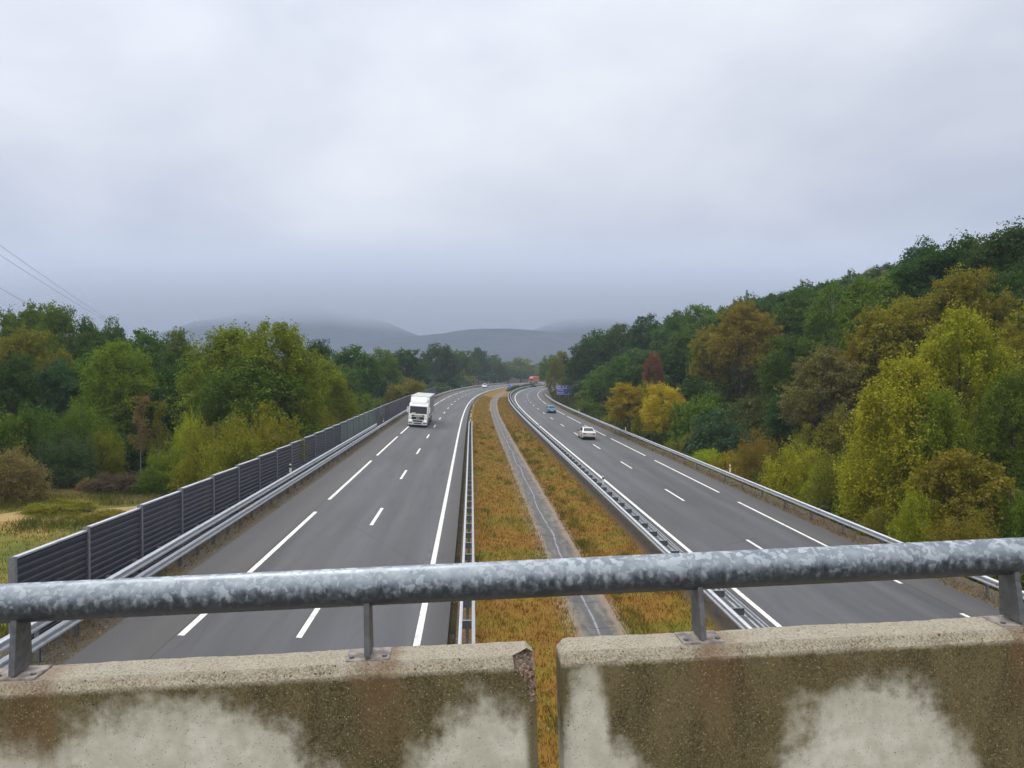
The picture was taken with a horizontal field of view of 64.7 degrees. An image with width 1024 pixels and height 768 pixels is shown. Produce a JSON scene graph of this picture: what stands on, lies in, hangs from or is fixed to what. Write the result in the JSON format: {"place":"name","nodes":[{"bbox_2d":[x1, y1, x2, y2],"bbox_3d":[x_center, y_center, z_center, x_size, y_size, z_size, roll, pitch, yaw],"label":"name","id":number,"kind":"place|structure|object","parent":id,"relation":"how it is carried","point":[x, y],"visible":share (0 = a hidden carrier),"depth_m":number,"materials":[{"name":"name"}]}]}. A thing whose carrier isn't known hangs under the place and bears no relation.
{"place":"outdoors","nodes":[
{"label":"outdoors","id":0,"kind":"place"},
{"bbox_2d":[0,382,528,665],"bbox_3d":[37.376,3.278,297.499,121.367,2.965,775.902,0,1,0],"label":"verge","id":1,"kind":"structure","parent":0,"point":[94,634],"depth_m":32.05,"materials":[{"name":"grey asphalt"}]},
{"bbox_2d":[8,387,435,639],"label":"noise barrier","id":2,"kind":"object","parent":1,"relation":"on","point":[108,546],"visible":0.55,"depth_m":31.14,"materials":[{"name":"painted metal"},{"name":"galvanised steel"}]},
{"bbox_2d":[0,383,501,667],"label":"guardrail","id":3,"kind":"object","parent":1,"relation":"on","point":[39,640],"visible":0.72,"depth_m":32.48,"materials":[{"name":"silver metal"}]},
{"bbox_2d":[133,305,418,356],"bbox_3d":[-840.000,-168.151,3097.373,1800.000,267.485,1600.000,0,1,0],"label":"hill","id":4,"kind":"structure","parent":0,"point":[336,328],"depth_m":2757.92,"materials":[{"name":"grey"}]},
{"bbox_2d":[62,382,547,664],"bbox_3d":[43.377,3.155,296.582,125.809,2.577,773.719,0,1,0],"label":"road oncoming","id":5,"kind":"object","parent":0,"point":[337,530],"visible":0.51,"depth_m":35.28,"materials":[{"name":"asphalt"}]},
{"bbox_2d":[407,392,434,426],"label":"truck","id":6,"kind":"object","parent":5,"relation":"on","point":[420,409],"visible":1,"depth_m":106.84,"materials":[{"name":"white paint"}]},
{"bbox_2d":[280,329,620,364],"bbox_3d":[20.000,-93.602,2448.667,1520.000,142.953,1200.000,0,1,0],"label":"hill","id":7,"kind":"structure","parent":0,"point":[507,345],"depth_m":2017.14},
{"bbox_2d":[0,326,1023,644],"bbox_3d":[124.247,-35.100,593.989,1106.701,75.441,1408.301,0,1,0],"label":"ground","id":8,"kind":"structure","parent":0,"point":[14,546],"depth_m":46.32,"materials":[{"name":"green plant"}]},
{"bbox_2d":[0,399,37,470],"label":"shrub","id":9,"kind":"object","parent":8,"relation":"on","point":[8,428],"visible":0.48,"depth_m":63.29,"materials":[{"name":"green plant"}]},
{"bbox_2d":[0,351,54,427],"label":"oak tree","id":10,"kind":"object","parent":8,"relation":"on","point":[19,388],"visible":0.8,"depth_m":79.28,"materials":[{"name":"green plant"}]},
{"bbox_2d":[0,443,55,504],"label":"shrub","id":11,"kind":"object","parent":8,"relation":"on","point":[19,475],"visible":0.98,"depth_m":54.61,"materials":[{"name":"brown plant"}]},
{"bbox_2d":[0,299,68,359],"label":"oak tree","id":12,"kind":"object","parent":8,"relation":"on","point":[29,318],"visible":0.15,"depth_m":110.27,"materials":[{"name":"green plant"}]},
{"bbox_2d":[0,324,76,407],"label":"oak tree","id":13,"kind":"object","parent":8,"relation":"on","point":[18,343],"visible":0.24,"depth_m":86.62,"materials":[{"name":"green plant"}]},
{"bbox_2d":[0,399,78,479],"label":"shrub","id":14,"kind":"object","parent":8,"relation":"on","point":[32,431],"visible":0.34,"depth_m":65.03,"materials":[{"name":"green plant"}]},
{"bbox_2d":[28,355,89,428],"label":"oak tree","id":15,"kind":"object","parent":8,"relation":"on","point":[60,376],"visible":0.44,"depth_m":82.49,"materials":[{"name":"green plant"}]},
{"bbox_2d":[15,497,106,518],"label":"shrub","id":16,"kind":"object","parent":8,"relation":"on","point":[72,507],"visible":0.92,"depth_m":51.22,"materials":[{"name":"green plant"}]},
{"bbox_2d":[25,300,98,384],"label":"oak tree","id":17,"kind":"object","parent":8,"relation":"on","point":[59,327],"visible":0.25,"depth_m":106.37,"materials":[{"name":"green plant"}]},
{"bbox_2d":[32,428,101,488],"bbox_3d":[-35.550,6.059,63.985,5.752,5.284,5.681,0,1,-18],"label":"shrub","id":18,"kind":"object","parent":8,"relation":"on","point":[77,462],"visible":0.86,"depth_m":63.16,"materials":[{"name":"green plant"}]},
{"bbox_2d":[0,489,155,638],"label":"tall grass","id":19,"kind":"structure","parent":8,"relation":"on","point":[29,524],"depth_m":48.90,"materials":[{"name":"green plant"}]},
{"bbox_2d":[0,476,170,635],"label":"meadow grass","id":20,"kind":"structure","parent":8,"relation":"on","point":[62,531],"depth_m":47.68,"materials":[{"name":"plant"}]},
{"bbox_2d":[46,393,128,477],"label":"shrub","id":21,"kind":"object","parent":8,"relation":"on","point":[84,424],"visible":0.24,"depth_m":69.25,"materials":[{"name":"green plant"}]},
{"bbox_2d":[66,314,133,401],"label":"oak tree","id":22,"kind":"object","parent":8,"relation":"on","point":[94,338],"visible":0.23,"depth_m":106.28,"materials":[{"name":"green plant"}]},
{"bbox_2d":[83,422,129,479],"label":"shrub","id":23,"kind":"object","parent":8,"relation":"on","point":[112,456],"visible":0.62,"depth_m":67.64,"materials":[{"name":"green plant"}]},
{"bbox_2d":[76,470,144,494],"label":"shrub","id":24,"kind":"object","parent":8,"relation":"on","point":[107,482],"visible":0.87,"depth_m":61.14,"materials":[{"name":"brown plant"}]},
{"bbox_2d":[70,338,170,447],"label":"birch tree","id":25,"kind":"object","parent":8,"relation":"on","point":[110,380],"visible":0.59,"depth_m":80.19,"materials":[{"name":"green plant"}]},
{"bbox_2d":[110,430,170,474],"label":"shrub","id":26,"kind":"object","parent":8,"relation":"on","point":[133,456],"visible":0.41,"depth_m":72.74,"materials":[{"name":"green plant"}]},
{"bbox_2d":[126,392,157,471],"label":"slender tree","id":27,"kind":"object","parent":8,"relation":"on","point":[142,425],"visible":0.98,"depth_m":69.84,"materials":[{"name":"brown plant"}]},
{"bbox_2d":[120,326,168,366],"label":"oak tree","id":28,"kind":"object","parent":8,"relation":"on","point":[142,337],"visible":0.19,"depth_m":110.35,"materials":[{"name":"green plant"}]},
{"bbox_2d":[127,463,174,493],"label":"shrub","id":29,"kind":"object","parent":8,"relation":"on","point":[158,480],"visible":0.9,"depth_m":61.36,"materials":[{"name":"green plant"}]},
{"bbox_2d":[121,344,180,433],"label":"oak tree","id":30,"kind":"object","parent":8,"relation":"on","point":[165,359],"visible":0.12,"depth_m":95.01,"materials":[{"name":"green plant"}]},
{"bbox_2d":[117,383,191,455],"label":"oak tree","id":31,"kind":"object","parent":8,"relation":"on","point":[162,394],"visible":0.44,"depth_m":80.83,"materials":[{"name":"green plant"}]},
{"bbox_2d":[144,439,192,491],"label":"shrub","id":32,"kind":"object","parent":8,"relation":"on","point":[174,457],"visible":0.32,"depth_m":63.23,"materials":[{"name":"green plant"}]},
{"bbox_2d":[150,359,199,447],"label":"oak tree","id":33,"kind":"object","parent":8,"relation":"on","point":[171,376],"visible":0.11,"depth_m":84.47,"materials":[{"name":"green plant"}]},
{"bbox_2d":[160,325,204,365],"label":"oak tree","id":34,"kind":"object","parent":8,"relation":"on","point":[175,345],"visible":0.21,"depth_m":110.68,"materials":[{"name":"green plant"}]},
{"bbox_2d":[163,406,254,492],"bbox_3d":[-20.091,5.584,54.118,6.227,8.513,6.684,1,1,29],"label":"shrub","id":35,"kind":"object","parent":8,"relation":"on","point":[189,478],"visible":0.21,"depth_m":53.04,"materials":[{"name":"green plant"}]},
{"bbox_2d":[163,319,286,446],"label":"birch tree","id":36,"kind":"object","parent":8,"relation":"on","point":[218,349],"visible":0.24,"depth_m":77.71,"materials":[{"name":"green plant"}]},
{"bbox_2d":[195,427,272,481],"bbox_3d":[-16.875,5.582,49.846,5.406,5.963,5.141,1,2,44],"label":"shrub","id":37,"kind":"object","parent":8,"relation":"on","point":[237,456],"visible":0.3,"depth_m":49.19,"materials":[{"name":"green plant"}]},
{"bbox_2d":[179,352,322,451],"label":"birch tree","id":38,"kind":"object","parent":8,"relation":"on","point":[223,382],"visible":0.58,"depth_m":71.88,"materials":[{"name":"green plant"}]},
{"bbox_2d":[219,399,316,473],"bbox_3d":[-17.489,4.760,56.200,6.959,7.771,6.873,0,1,11],"label":"shrub","id":39,"kind":"object","parent":8,"relation":"on","point":[275,439],"visible":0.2,"depth_m":55.85,"materials":[{"name":"green plant"}]},
{"bbox_2d":[208,316,337,435],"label":"birch tree","id":40,"kind":"object","parent":8,"relation":"on","point":[290,347],"visible":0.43,"depth_m":75.59,"materials":[{"name":"green plant"}]},
{"bbox_2d":[309,353,364,425],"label":"birch tree","id":41,"kind":"object","parent":8,"relation":"on","point":[338,398],"visible":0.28,"depth_m":91.22,"materials":[{"name":"green plant"}]},
{"bbox_2d":[330,343,386,394],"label":"oak tree","id":42,"kind":"object","parent":8,"relation":"on","point":[362,362],"visible":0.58,"depth_m":148.64,"materials":[{"name":"green plant"}]},
{"bbox_2d":[356,347,402,404],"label":"oak tree","id":43,"kind":"object","parent":8,"relation":"on","point":[386,359],"visible":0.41,"depth_m":189.61,"materials":[{"name":"green plant"}]},
{"bbox_2d":[382,347,432,382],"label":"oak tree","id":44,"kind":"object","parent":8,"relation":"on","point":[412,361],"visible":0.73,"depth_m":237.43,"materials":[{"name":"green plant"}]},
{"bbox_2d":[419,342,460,386],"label":"oak tree","id":45,"kind":"object","parent":8,"relation":"on","point":[445,355],"visible":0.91,"depth_m":308.12,"materials":[{"name":"green plant"}]},
{"bbox_2d":[544,350,572,398],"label":"birch tree","id":46,"kind":"object","parent":8,"relation":"on","point":[550,379],"visible":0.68,"depth_m":243.55,"materials":[{"name":"green plant"}]},
{"bbox_2d":[561,336,609,381],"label":"oak tree","id":47,"kind":"object","parent":8,"relation":"on","point":[579,364],"visible":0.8,"depth_m":212.34,"materials":[{"name":"green plant"}]},
{"bbox_2d":[581,365,619,404],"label":"oak tree","id":48,"kind":"object","parent":8,"relation":"on","point":[592,382],"visible":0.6,"depth_m":173.63,"materials":[{"name":"green plant"}]},
{"bbox_2d":[598,322,633,359],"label":"oak tree","id":49,"kind":"object","parent":8,"relation":"on","point":[613,338],"visible":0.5,"depth_m":216.00,"materials":[{"name":"green plant"}]},
{"bbox_2d":[598,353,638,393],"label":"oak tree","id":50,"kind":"object","parent":8,"relation":"on","point":[609,371],"visible":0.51,"depth_m":163.68,"materials":[{"name":"green plant"}]},
{"bbox_2d":[608,362,678,400],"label":"oak tree","id":51,"kind":"object","parent":8,"relation":"on","point":[626,376],"visible":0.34,"depth_m":142.52,"materials":[{"name":"green plant"}]},
{"bbox_2d":[625,313,670,351],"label":"oak tree","id":52,"kind":"object","parent":8,"relation":"on","point":[639,340],"visible":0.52,"depth_m":204.48,"materials":[{"name":"green plant"}]},
{"bbox_2d":[641,351,664,394],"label":"oak tree","id":53,"kind":"object","parent":8,"relation":"on","point":[657,368],"visible":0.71,"depth_m":137.35,"materials":[{"name":"red plant"}]},
{"bbox_2d":[638,382,688,435],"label":"oak tree","id":54,"kind":"object","parent":8,"relation":"on","point":[652,415],"visible":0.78,"depth_m":97.81,"materials":[{"name":"yellow plant"}]},
{"bbox_2d":[649,310,687,350],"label":"oak tree","id":55,"kind":"object","parent":8,"relation":"on","point":[672,322],"visible":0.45,"depth_m":193.56,"materials":[{"name":"green plant"}]},
{"bbox_2d":[659,329,695,381],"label":"oak tree","id":56,"kind":"object","parent":8,"relation":"on","point":[674,351],"visible":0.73,"depth_m":148.56,"materials":[{"name":"green plant"}]},
{"bbox_2d":[660,380,731,445],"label":"shrub","id":57,"kind":"object","parent":8,"relation":"on","point":[686,413],"visible":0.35,"depth_m":93.94,"materials":[{"name":"green plant"}]},
{"bbox_2d":[678,302,719,335],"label":"oak tree","id":58,"kind":"object","parent":8,"relation":"on","point":[689,321],"visible":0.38,"depth_m":185.09,"materials":[{"name":"green plant"}]},
{"bbox_2d":[675,374,727,415],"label":"oak tree","id":59,"kind":"object","parent":8,"relation":"on","point":[688,390],"visible":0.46,"depth_m":100.82,"materials":[{"name":"green plant"}]},
{"bbox_2d":[382,329,1023,602],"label":"undergrowth","id":60,"kind":"object","parent":8,"relation":"on","point":[753,407],"visible":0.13,"depth_m":99.39,"materials":[{"name":"green plant"}]},
{"bbox_2d":[685,323,737,387],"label":"oak tree","id":61,"kind":"object","parent":8,"relation":"on","point":[699,361],"visible":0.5,"depth_m":123.27,"materials":[{"name":"green plant"}]},
{"bbox_2d":[675,402,756,459],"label":"shrub","id":62,"kind":"object","parent":8,"relation":"on","point":[721,438],"visible":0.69,"depth_m":82.78,"materials":[{"name":"green plant"}]},
{"bbox_2d":[702,296,785,394],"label":"oak tree","id":63,"kind":"object","parent":8,"relation":"on","point":[736,325],"visible":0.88,"depth_m":118.24,"materials":[{"name":"brown plant"}]},
{"bbox_2d":[732,426,781,483],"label":"shrub","id":64,"kind":"object","parent":8,"relation":"on","point":[750,461],"visible":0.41,"depth_m":67.60,"materials":[{"name":"brown plant"}]},
{"bbox_2d":[753,332,830,399],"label":"oak tree","id":65,"kind":"object","parent":8,"relation":"on","point":[775,373],"visible":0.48,"depth_m":88.81,"materials":[{"name":"green plant"}]},
{"bbox_2d":[760,388,826,442],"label":"oak tree","id":66,"kind":"object","parent":8,"relation":"on","point":[775,422],"visible":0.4,"depth_m":77.28,"materials":[{"name":"green plant"}]},
{"bbox_2d":[755,435,835,507],"bbox_3d":[21.643,7.022,60.323,6.706,6.518,7.198,-1,1,-34],"label":"shrub","id":67,"kind":"object","parent":8,"relation":"on","point":[795,467],"visible":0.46,"depth_m":59.38,"materials":[{"name":"green plant"}]},
{"bbox_2d":[770,286,832,358],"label":"oak tree","id":68,"kind":"object","parent":8,"relation":"on","point":[796,316],"visible":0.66,"depth_m":126.17,"materials":[{"name":"green plant"}]},
{"bbox_2d":[774,343,876,431],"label":"oak tree","id":69,"kind":"object","parent":8,"relation":"on","point":[818,376],"visible":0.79,"depth_m":70.67,"materials":[{"name":"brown plant"}]},
{"bbox_2d":[801,278,851,355],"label":"birch tree","id":70,"kind":"object","parent":8,"relation":"on","point":[814,317],"visible":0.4,"depth_m":111.46,"materials":[{"name":"green plant"}]},
{"bbox_2d":[797,439,873,514],"bbox_3d":[22.510,6.923,54.212,6.086,6.925,6.162,1,1,43],"label":"shrub","id":71,"kind":"object","parent":8,"relation":"on","point":[826,483],"visible":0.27,"depth_m":53.97,"materials":[{"name":"green plant"}]},
{"bbox_2d":[810,403,873,460],"bbox_3d":[26.295,5.050,64.090,5.260,7.159,5.149,0,1,5],"label":"birch tree","id":72,"kind":"object","parent":8,"relation":"on","point":[835,440],"visible":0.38,"depth_m":63.54,"materials":[{"name":"green plant"}]},
{"bbox_2d":[827,276,876,355],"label":"birch tree","id":73,"kind":"object","parent":8,"relation":"on","point":[853,289],"visible":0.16,"depth_m":105.87,"materials":[{"name":"green plant"}]},
{"bbox_2d":[833,278,914,365],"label":"oak tree","id":74,"kind":"object","parent":8,"relation":"on","point":[847,316],"visible":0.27,"depth_m":90.54,"materials":[{"name":"green plant"}]},
{"bbox_2d":[839,292,957,414],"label":"oak tree","id":75,"kind":"object","parent":8,"relation":"on","point":[885,329],"visible":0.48,"depth_m":70.46,"materials":[{"name":"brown plant"}]},
{"bbox_2d":[831,344,976,527],"bbox_3d":[22.778,3.953,47.156,7.567,12.574,7.657,-1,1,-41],"label":"birch tree","id":76,"kind":"object","parent":8,"relation":"on","point":[869,419],"visible":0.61,"depth_m":46.43,"materials":[{"name":"green plant"}]},
{"bbox_2d":[889,384,985,519],"bbox_3d":[23.703,5.046,45.175,4.798,10.122,4.965,1,1,38],"label":"birch tree","id":77,"kind":"object","parent":8,"relation":"on","point":[947,411],"visible":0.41,"depth_m":44.26,"materials":[{"name":"green plant"}]},
{"bbox_2d":[880,228,998,316],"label":"oak tree","id":78,"kind":"object","parent":8,"relation":"on","point":[933,263],"visible":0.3,"depth_m":88.09,"materials":[{"name":"green plant"}]},
{"bbox_2d":[898,300,1023,469],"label":"birch tree","id":79,"kind":"object","parent":8,"relation":"on","point":[969,333],"visible":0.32,"depth_m":51.05,"materials":[{"name":"green plant"}]},
{"bbox_2d":[900,445,1023,532],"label":"oak tree","id":80,"kind":"object","parent":8,"relation":"on","point":[938,479],"visible":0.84,"depth_m":40.32,"materials":[{"name":"green plant"}]},
{"bbox_2d":[903,262,1021,412],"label":"oak tree","id":81,"kind":"object","parent":8,"relation":"on","point":[963,287],"visible":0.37,"depth_m":66.77,"materials":[{"name":"green plant"}]},
{"bbox_2d":[953,215,1023,361],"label":"oak tree","id":82,"kind":"object","parent":8,"relation":"on","point":[1006,242],"visible":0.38,"depth_m":79.22,"materials":[{"name":"green plant"}]},
{"bbox_2d":[957,268,1023,334],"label":"oak tree","id":83,"kind":"object","parent":8,"relation":"on","point":[1016,289],"visible":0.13,"depth_m":70.94,"materials":[{"name":"green plant"}]},
{"bbox_2d":[963,366,1023,515],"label":"birch tree","id":84,"kind":"object","parent":8,"relation":"on","point":[1010,416],"visible":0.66,"depth_m":45.46,"materials":[{"name":"green plant"}]},
{"bbox_2d":[967,470,1023,537],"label":"shrub","id":85,"kind":"object","parent":8,"relation":"on","point":[1013,528],"visible":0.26,"depth_m":38.45,"materials":[{"name":"green plant"}]},
{"bbox_2d":[982,319,1023,403],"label":"oak tree","id":86,"kind":"object","parent":8,"relation":"on","point":[1015,340],"visible":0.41,"depth_m":57.45,"materials":[{"name":"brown plant"}]},
{"bbox_2d":[0,0,1023,341],"label":"sky","id":87,"kind":"structure","parent":0,"point":[418,167],"materials":[{"name":"grey"}]},
{"bbox_2d":[7,387,1023,664],"bbox_3d":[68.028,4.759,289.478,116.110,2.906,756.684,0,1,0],"label":"verge","id":88,"kind":"structure","parent":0,"point":[836,526],"depth_m":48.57,"materials":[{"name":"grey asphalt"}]},
{"bbox_2d":[604,381,647,435],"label":"oak tree","id":89,"kind":"object","parent":88,"relation":"on","point":[621,403],"visible":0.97,"depth_m":106.19,"materials":[{"name":"yellow plant"}]},
{"bbox_2d":[545,394,1023,599],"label":"guardrail","id":90,"kind":"object","parent":88,"relation":"on","point":[988,581],"visible":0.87,"depth_m":49.73,"materials":[{"name":"silver metal"}]},
{"bbox_2d":[855,504,904,542],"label":"shrub","id":91,"kind":"object","parent":88,"relation":"on","point":[878,520],"visible":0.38,"depth_m":43.14,"materials":[{"name":"green plant"}]},
{"bbox_2d":[884,482,952,542],"bbox_3d":[20.799,7.517,41.102,3.611,5.143,3.434,0,1,-10],"label":"shrub","id":92,"kind":"object","parent":88,"relation":"on","point":[911,529],"visible":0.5,"depth_m":40.69,"materials":[{"name":"green plant"}]},
{"bbox_2d":[922,505,1001,589],"bbox_3d":[20.891,7.608,37.061,4.352,4.470,4.298,0,1,-11],"label":"shrub","id":93,"kind":"object","parent":88,"relation":"on","point":[973,532],"visible":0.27,"depth_m":36.61,"materials":[{"name":"green plant"}]},
{"bbox_2d":[455,383,577,767],"bbox_3d":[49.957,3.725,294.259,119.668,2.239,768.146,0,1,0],"label":"median","id":94,"kind":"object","parent":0,"point":[517,614],"visible":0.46,"depth_m":29.28,"materials":[{"name":"plant"}]},
{"bbox_2d":[458,421,474,643],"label":"median barrier","id":95,"kind":"object","parent":94,"relation":"on","point":[467,605],"visible":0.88,"depth_m":35.27,"materials":[{"name":"grey metal"}]},
{"bbox_2d":[490,391,626,636],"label":"gutter","id":96,"kind":"object","parent":94,"relation":"on","point":[594,615],"visible":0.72,"depth_m":41.97,"materials":[{"name":"concrete"}]},
{"bbox_2d":[534,316,669,333],"bbox_3d":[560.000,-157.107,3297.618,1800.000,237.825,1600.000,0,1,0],"label":"hill","id":97,"kind":"structure","parent":0,"point":[581,325],"depth_m":3001.07,"materials":[{"name":"grey"}]},
{"bbox_2d":[497,385,739,634],"bbox_3d":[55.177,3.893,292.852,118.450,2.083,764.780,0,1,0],"label":"median far side","id":98,"kind":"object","parent":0,"point":[722,621],"visible":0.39,"depth_m":40.92,"materials":[{"name":"plant"}]},
{"bbox_2d":[469,396,718,767],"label":"median grass","id":99,"kind":"structure","parent":98,"relation":"on","point":[670,626],"depth_m":40.33,"materials":[{"name":"brown plant"}]},
{"bbox_2d":[508,383,768,629],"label":"median barrier","id":100,"kind":"object","parent":98,"relation":"on","point":[732,614],"visible":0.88,"depth_m":39.49,"materials":[{"name":"silver metal"}]},
{"bbox_2d":[511,384,1000,627],"bbox_3d":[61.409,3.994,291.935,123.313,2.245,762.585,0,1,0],"label":"road","id":101,"kind":"structure","parent":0,"point":[701,518],"depth_m":43.24,"materials":[{"name":"grey asphalt"}]},
{"bbox_2d":[178,382,969,645],"bbox_3d":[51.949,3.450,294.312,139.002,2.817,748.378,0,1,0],"label":"road marking","id":102,"kind":"object","parent":101,"relation":"on","point":[417,639],"visible":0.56,"depth_m":40.00,"materials":[{"name":"paint"}]},
{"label":"bridge deck","id":103,"kind":"structure","parent":0,"visible":0},
{"bbox_2d":[0,641,537,767],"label":"parapet","id":104,"kind":"structure","parent":103,"relation":"on","point":[456,706],"depth_m":2.42,"materials":[{"name":"concrete"}]},
{"bbox_2d":[0,537,1023,681],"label":"bridge handrail","id":105,"kind":"object","parent":104,"relation":"on","point":[23,606],"visible":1,"depth_m":2.50,"materials":[{"name":"metal"}]},
{"bbox_2d":[556,616,1023,767],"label":"parapet","id":106,"kind":"structure","parent":103,"relation":"on","point":[940,693],"depth_m":2.52,"materials":[{"name":"concrete"}]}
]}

